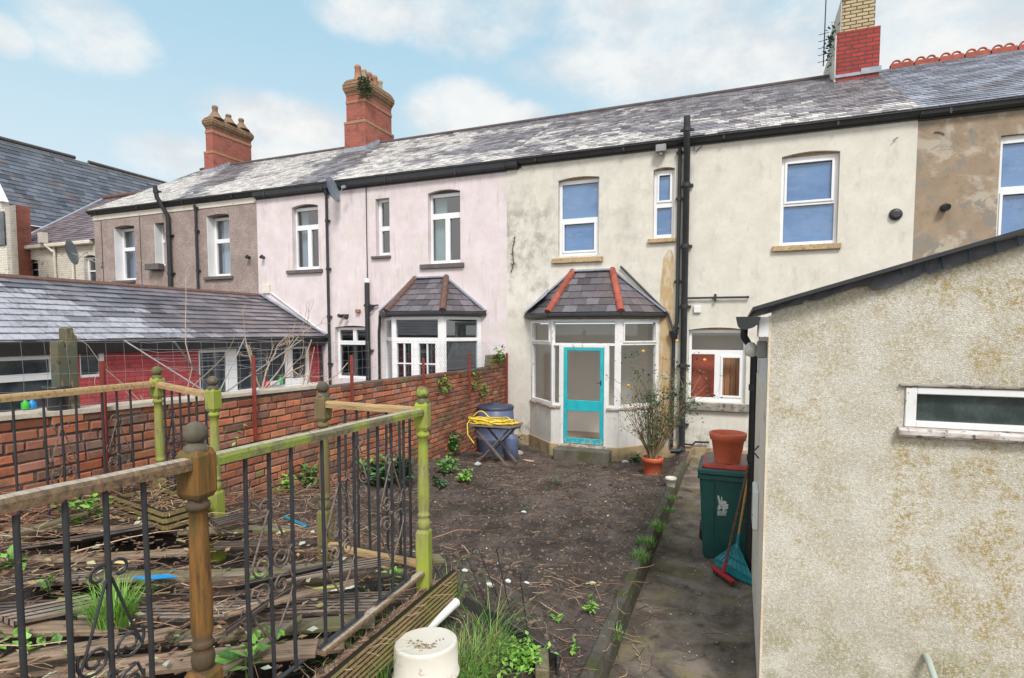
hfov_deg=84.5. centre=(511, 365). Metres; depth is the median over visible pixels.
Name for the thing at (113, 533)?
deck board
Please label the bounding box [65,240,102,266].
satellite dish
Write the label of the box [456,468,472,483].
leafy weed
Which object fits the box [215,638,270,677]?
deck weed
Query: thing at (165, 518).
planter box
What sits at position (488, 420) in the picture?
garden hose
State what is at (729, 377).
inner door
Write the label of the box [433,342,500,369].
chain link panel
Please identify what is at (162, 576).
plastic scrap
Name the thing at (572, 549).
pebbles
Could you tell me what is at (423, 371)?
angle post
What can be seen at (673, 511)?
grass tuft
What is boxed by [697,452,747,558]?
wheelie bin
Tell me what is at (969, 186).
patchy house
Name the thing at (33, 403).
bottle
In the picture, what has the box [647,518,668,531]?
grass tuft
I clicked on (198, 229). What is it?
brown house
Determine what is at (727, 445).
plant pot
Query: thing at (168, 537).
deck board
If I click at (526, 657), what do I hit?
nettle patch
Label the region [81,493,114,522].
deck weed
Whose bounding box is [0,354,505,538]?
garden wall
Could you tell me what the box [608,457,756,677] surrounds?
path
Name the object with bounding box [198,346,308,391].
patio window
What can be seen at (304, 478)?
leafy weed
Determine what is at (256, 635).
deck weed
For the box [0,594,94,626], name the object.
deck board
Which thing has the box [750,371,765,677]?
side door
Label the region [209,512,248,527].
deck board
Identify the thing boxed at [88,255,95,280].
window
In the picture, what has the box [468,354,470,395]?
angle post
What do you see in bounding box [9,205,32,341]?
brick stack
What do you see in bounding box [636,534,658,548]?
grass tuft
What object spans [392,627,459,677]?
upturned tub
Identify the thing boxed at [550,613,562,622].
seedling
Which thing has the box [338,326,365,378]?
window
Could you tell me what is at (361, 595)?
deck board
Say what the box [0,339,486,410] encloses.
wire netting
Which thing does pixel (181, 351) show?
rotary airer
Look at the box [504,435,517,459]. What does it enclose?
plastic tub
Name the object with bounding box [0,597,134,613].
deck board
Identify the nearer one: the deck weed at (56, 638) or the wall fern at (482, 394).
the deck weed at (56, 638)
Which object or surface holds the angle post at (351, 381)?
attached to the garden wall
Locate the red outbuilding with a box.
[0,273,327,411]
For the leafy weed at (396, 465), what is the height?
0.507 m
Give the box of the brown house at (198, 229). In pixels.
[85,105,344,339]
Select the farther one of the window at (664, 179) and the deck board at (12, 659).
the window at (664, 179)
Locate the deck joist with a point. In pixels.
(357, 643)
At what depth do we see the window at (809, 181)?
10.46 m
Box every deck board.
[0,523,154,553]
[0,548,188,563]
[0,568,188,583]
[0,571,96,589]
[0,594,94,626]
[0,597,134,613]
[0,620,118,637]
[0,626,176,668]
[0,639,344,677]
[2,511,87,540]
[3,561,143,569]
[4,524,158,532]
[28,516,267,527]
[45,638,318,677]
[70,533,241,540]
[76,600,376,621]
[85,554,444,585]
[131,615,374,649]
[152,590,413,605]
[174,568,412,590]
[177,525,289,535]
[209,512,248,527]
[212,536,345,550]
[223,614,301,676]
[224,579,353,618]
[226,578,305,636]
[235,562,332,591]
[284,557,390,583]
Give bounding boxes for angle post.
[99,361,108,468]
[251,355,257,439]
[350,355,353,401]
[422,358,424,385]
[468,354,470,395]
[506,353,507,402]
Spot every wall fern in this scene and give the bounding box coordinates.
[436,374,453,393]
[471,371,483,388]
[478,382,488,400]
[492,345,505,360]
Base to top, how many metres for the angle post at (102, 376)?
0.895 m
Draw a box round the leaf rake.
[714,480,751,584]
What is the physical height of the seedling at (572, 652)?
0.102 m
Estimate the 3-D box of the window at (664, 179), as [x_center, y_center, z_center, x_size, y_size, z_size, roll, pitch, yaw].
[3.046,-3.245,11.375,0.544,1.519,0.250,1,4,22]
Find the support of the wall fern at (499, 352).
attached to the garden wall
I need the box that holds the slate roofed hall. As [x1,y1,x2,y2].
[0,136,166,241]
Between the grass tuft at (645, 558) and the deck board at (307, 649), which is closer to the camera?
the deck board at (307, 649)
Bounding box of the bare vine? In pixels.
[232,298,347,388]
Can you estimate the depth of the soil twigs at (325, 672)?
5.09 m
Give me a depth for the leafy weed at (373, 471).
7.58 m
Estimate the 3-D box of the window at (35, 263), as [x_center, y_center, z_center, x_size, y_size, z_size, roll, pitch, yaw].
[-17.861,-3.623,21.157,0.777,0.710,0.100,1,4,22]
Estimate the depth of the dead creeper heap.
4.57 m
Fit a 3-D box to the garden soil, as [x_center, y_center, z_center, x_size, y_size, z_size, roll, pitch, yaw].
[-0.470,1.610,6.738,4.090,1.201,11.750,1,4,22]
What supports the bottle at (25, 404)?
on the red outbuilding
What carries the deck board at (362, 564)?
on the deck board at (236, 573)
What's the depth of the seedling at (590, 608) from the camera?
4.50 m
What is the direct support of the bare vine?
on the neighbour yard
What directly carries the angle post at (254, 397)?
attached to the garden wall
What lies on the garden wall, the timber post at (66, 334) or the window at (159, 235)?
the timber post at (66, 334)
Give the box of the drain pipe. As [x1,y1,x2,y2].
[388,598,459,667]
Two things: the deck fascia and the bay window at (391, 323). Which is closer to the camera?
the deck fascia
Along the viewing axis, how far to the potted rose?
9.81 m
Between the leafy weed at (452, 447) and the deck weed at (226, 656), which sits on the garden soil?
the leafy weed at (452, 447)
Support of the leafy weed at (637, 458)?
on the garden soil
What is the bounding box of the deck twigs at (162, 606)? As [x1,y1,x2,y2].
[0,480,456,677]
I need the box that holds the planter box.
[112,480,209,532]
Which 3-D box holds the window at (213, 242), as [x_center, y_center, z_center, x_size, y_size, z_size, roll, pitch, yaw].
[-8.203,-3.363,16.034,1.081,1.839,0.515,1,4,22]
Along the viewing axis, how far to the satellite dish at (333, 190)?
13.85 m
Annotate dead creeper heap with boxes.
[0,464,468,571]
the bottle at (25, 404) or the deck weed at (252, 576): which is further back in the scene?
the bottle at (25, 404)
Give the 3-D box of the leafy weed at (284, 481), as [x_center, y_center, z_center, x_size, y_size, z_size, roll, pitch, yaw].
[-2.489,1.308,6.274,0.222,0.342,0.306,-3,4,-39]
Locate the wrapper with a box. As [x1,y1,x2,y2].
[330,585,353,590]
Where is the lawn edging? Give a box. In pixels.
[459,596,561,676]
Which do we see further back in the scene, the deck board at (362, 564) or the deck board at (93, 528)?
the deck board at (93, 528)
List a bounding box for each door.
[563,348,603,445]
[722,358,745,395]
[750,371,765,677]
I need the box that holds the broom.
[711,464,749,587]
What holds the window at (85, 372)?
in the red outbuilding
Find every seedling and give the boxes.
[547,476,562,484]
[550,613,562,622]
[570,637,579,655]
[582,593,598,613]
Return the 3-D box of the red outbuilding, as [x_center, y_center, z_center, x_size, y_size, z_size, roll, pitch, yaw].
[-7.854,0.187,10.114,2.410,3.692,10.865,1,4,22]
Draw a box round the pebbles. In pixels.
[239,455,741,677]
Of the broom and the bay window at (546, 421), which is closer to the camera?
the broom
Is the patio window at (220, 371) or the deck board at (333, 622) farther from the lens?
the patio window at (220, 371)
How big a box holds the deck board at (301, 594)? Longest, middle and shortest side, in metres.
0.713 x 0.098 x 0.040 m
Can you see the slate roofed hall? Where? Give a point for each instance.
(45, 185)
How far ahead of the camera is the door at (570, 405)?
11.32 m
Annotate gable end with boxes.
[0,185,15,341]
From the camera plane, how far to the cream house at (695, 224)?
11.31 m
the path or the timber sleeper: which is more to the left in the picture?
the timber sleeper
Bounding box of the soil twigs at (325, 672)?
[225,452,739,677]
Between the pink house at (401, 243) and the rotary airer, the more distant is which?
the pink house at (401, 243)
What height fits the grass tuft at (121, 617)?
0.209 m
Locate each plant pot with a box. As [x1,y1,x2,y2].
[41,385,70,410]
[665,476,676,487]
[709,429,746,463]
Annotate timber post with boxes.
[50,340,69,408]
[59,327,79,408]
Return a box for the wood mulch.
[0,504,415,677]
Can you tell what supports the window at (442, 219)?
in the pink house at (401, 243)
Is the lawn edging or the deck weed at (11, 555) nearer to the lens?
the deck weed at (11, 555)
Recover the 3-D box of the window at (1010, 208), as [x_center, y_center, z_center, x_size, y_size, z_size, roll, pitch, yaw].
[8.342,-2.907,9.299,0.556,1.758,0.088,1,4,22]
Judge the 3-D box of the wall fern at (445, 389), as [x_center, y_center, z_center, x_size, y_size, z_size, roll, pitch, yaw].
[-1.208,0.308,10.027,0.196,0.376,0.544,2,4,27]
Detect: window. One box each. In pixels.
[0,211,5,244]
[0,355,51,411]
[33,260,38,275]
[79,353,103,377]
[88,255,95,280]
[112,226,135,282]
[154,223,165,264]
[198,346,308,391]
[203,215,232,279]
[286,205,322,273]
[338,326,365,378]
[371,199,390,258]
[385,316,480,378]
[420,190,463,268]
[529,319,658,461]
[552,177,602,263]
[648,168,675,242]
[686,328,748,412]
[772,152,840,251]
[897,383,1023,442]
[996,135,1023,235]
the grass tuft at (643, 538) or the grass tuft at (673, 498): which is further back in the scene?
the grass tuft at (673, 498)
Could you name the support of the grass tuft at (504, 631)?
on the garden soil
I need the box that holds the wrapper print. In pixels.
[313,585,339,588]
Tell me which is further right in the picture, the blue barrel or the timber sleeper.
the timber sleeper
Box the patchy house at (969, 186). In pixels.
[818,0,1023,260]
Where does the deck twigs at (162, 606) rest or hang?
on the deck board at (33, 671)
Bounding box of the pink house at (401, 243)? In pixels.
[251,64,559,384]
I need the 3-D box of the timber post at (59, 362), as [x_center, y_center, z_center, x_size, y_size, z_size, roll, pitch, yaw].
[-3.588,0.088,4.471,0.100,0.578,0.076,1,4,22]
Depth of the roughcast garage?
3.19 m
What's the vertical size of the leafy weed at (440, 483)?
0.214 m
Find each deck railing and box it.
[0,366,226,562]
[0,382,431,677]
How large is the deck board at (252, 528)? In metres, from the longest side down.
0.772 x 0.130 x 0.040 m
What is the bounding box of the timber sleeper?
[535,644,548,677]
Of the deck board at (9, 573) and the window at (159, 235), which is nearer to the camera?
the deck board at (9, 573)
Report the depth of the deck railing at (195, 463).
2.24 m
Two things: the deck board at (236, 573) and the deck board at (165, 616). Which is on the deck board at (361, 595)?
the deck board at (165, 616)
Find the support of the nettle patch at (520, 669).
on the garden soil
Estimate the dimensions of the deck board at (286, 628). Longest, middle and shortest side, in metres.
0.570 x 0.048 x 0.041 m
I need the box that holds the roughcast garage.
[736,228,1023,677]
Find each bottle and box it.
[21,400,29,409]
[29,399,36,407]
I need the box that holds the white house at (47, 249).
[24,190,143,340]
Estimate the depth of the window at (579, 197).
12.09 m
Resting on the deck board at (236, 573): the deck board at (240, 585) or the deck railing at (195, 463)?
the deck board at (240, 585)
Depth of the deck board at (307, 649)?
2.65 m
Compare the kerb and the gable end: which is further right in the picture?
the kerb
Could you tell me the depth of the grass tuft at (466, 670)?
3.38 m
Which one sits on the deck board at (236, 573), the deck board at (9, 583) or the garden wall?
the deck board at (9, 583)
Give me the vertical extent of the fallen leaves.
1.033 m
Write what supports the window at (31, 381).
in the red outbuilding
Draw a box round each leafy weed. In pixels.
[276,470,297,494]
[296,463,318,490]
[356,452,396,485]
[389,453,417,484]
[431,474,448,488]
[434,455,460,472]
[446,431,462,455]
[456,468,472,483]
[625,452,641,462]
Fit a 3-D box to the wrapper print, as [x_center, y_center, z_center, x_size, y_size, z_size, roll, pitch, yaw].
[-1.053,1.270,3.228,0.166,0.008,0.028,-1,4,-13]
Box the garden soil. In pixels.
[0,444,689,677]
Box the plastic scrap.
[131,574,176,579]
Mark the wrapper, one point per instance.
(352, 586)
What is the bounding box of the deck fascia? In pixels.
[323,570,456,677]
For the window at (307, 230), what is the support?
in the pink house at (401, 243)
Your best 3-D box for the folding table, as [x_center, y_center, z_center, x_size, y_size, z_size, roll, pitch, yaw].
[-0.270,1.357,9.849,0.888,0.694,0.614,1,4,22]
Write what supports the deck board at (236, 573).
on the garden soil
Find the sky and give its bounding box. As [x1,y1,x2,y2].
[0,0,1023,323]
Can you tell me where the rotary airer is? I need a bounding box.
[123,339,301,391]
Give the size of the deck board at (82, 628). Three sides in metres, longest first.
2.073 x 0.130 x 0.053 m
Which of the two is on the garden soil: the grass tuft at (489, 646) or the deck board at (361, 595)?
the grass tuft at (489, 646)
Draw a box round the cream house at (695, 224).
[504,74,921,466]
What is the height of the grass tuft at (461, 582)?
0.271 m
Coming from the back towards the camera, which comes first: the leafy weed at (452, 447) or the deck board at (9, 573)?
the leafy weed at (452, 447)
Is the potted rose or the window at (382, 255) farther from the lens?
the window at (382, 255)
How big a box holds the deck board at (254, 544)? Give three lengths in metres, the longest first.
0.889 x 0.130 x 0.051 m
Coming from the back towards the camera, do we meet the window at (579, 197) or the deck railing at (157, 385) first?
the window at (579, 197)
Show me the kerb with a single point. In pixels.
(599, 656)
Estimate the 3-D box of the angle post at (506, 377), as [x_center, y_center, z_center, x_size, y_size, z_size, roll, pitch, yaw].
[-0.111,0.352,12.740,0.053,1.285,0.045,1,4,22]
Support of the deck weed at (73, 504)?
on the deck board at (93, 528)
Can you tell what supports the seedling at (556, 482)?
on the garden soil
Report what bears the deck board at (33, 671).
on the garden soil
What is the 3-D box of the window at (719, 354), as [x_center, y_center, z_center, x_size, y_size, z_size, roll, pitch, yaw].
[4.089,0.054,11.146,1.199,1.668,0.270,1,4,22]
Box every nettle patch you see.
[461,651,534,677]
[492,630,557,671]
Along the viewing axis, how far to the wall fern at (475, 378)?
11.23 m
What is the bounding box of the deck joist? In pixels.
[313,580,437,677]
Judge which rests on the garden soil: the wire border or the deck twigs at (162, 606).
the wire border
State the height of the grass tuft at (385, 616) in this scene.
0.270 m
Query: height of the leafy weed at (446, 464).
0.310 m
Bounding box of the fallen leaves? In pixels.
[0,459,643,677]
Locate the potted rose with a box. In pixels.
[605,339,722,474]
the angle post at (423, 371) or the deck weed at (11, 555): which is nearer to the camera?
the deck weed at (11, 555)
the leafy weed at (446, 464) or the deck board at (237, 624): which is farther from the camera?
the leafy weed at (446, 464)
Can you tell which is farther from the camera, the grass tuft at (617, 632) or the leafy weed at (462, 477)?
the leafy weed at (462, 477)
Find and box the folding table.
[469,422,522,465]
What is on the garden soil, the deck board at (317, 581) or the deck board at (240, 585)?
the deck board at (317, 581)
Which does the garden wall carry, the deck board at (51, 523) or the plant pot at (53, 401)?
the plant pot at (53, 401)
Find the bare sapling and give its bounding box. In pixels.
[30,276,235,400]
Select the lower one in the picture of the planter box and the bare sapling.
the planter box
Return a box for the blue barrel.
[477,402,513,454]
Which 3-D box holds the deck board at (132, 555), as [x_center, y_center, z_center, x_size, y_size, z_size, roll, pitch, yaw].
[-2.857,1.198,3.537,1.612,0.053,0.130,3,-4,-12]
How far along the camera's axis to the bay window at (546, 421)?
11.40 m
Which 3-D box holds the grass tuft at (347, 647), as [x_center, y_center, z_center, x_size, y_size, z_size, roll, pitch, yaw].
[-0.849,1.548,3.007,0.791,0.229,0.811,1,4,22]
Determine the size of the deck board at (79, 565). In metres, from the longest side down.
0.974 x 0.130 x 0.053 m
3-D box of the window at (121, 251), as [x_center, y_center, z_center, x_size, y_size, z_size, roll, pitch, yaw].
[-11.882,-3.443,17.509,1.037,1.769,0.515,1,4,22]
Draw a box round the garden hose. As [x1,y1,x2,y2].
[467,411,519,443]
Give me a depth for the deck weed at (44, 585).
3.10 m
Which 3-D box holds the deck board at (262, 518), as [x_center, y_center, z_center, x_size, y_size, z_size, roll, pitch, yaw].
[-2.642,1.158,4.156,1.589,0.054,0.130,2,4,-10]
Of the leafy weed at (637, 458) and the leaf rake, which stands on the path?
the leaf rake
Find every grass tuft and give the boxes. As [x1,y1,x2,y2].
[51,569,175,631]
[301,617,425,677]
[311,583,431,630]
[438,553,482,607]
[439,606,536,677]
[446,569,549,649]
[449,615,507,677]
[599,622,627,640]
[629,546,652,562]
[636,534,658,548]
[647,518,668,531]
[660,505,675,513]
[664,494,678,501]
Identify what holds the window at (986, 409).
in the roughcast garage
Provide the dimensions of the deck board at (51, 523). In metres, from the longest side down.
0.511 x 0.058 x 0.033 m
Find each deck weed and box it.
[0,544,32,570]
[0,628,62,649]
[36,575,56,592]
[50,497,96,527]
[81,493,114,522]
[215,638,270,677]
[240,623,284,645]
[250,571,266,586]
[382,566,403,582]
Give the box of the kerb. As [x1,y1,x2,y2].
[579,460,687,677]
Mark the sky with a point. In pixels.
(128, 85)
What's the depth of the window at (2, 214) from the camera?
18.16 m
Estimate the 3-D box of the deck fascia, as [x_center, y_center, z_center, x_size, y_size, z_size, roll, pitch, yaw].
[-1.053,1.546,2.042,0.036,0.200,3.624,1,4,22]
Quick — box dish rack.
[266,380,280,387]
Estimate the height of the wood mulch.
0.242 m
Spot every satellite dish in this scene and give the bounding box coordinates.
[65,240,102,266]
[326,176,345,200]
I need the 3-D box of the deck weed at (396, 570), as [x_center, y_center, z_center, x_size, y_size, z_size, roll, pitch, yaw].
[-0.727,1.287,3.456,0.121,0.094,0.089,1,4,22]
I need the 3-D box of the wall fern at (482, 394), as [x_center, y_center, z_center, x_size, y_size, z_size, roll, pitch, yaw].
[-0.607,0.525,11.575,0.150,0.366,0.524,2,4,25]
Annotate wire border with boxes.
[461,547,529,630]
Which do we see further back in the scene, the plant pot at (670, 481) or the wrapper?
the plant pot at (670, 481)
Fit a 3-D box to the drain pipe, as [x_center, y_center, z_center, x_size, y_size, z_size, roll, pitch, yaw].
[-0.514,1.586,3.381,0.060,0.116,0.655,2,4,28]
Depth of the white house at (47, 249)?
20.60 m

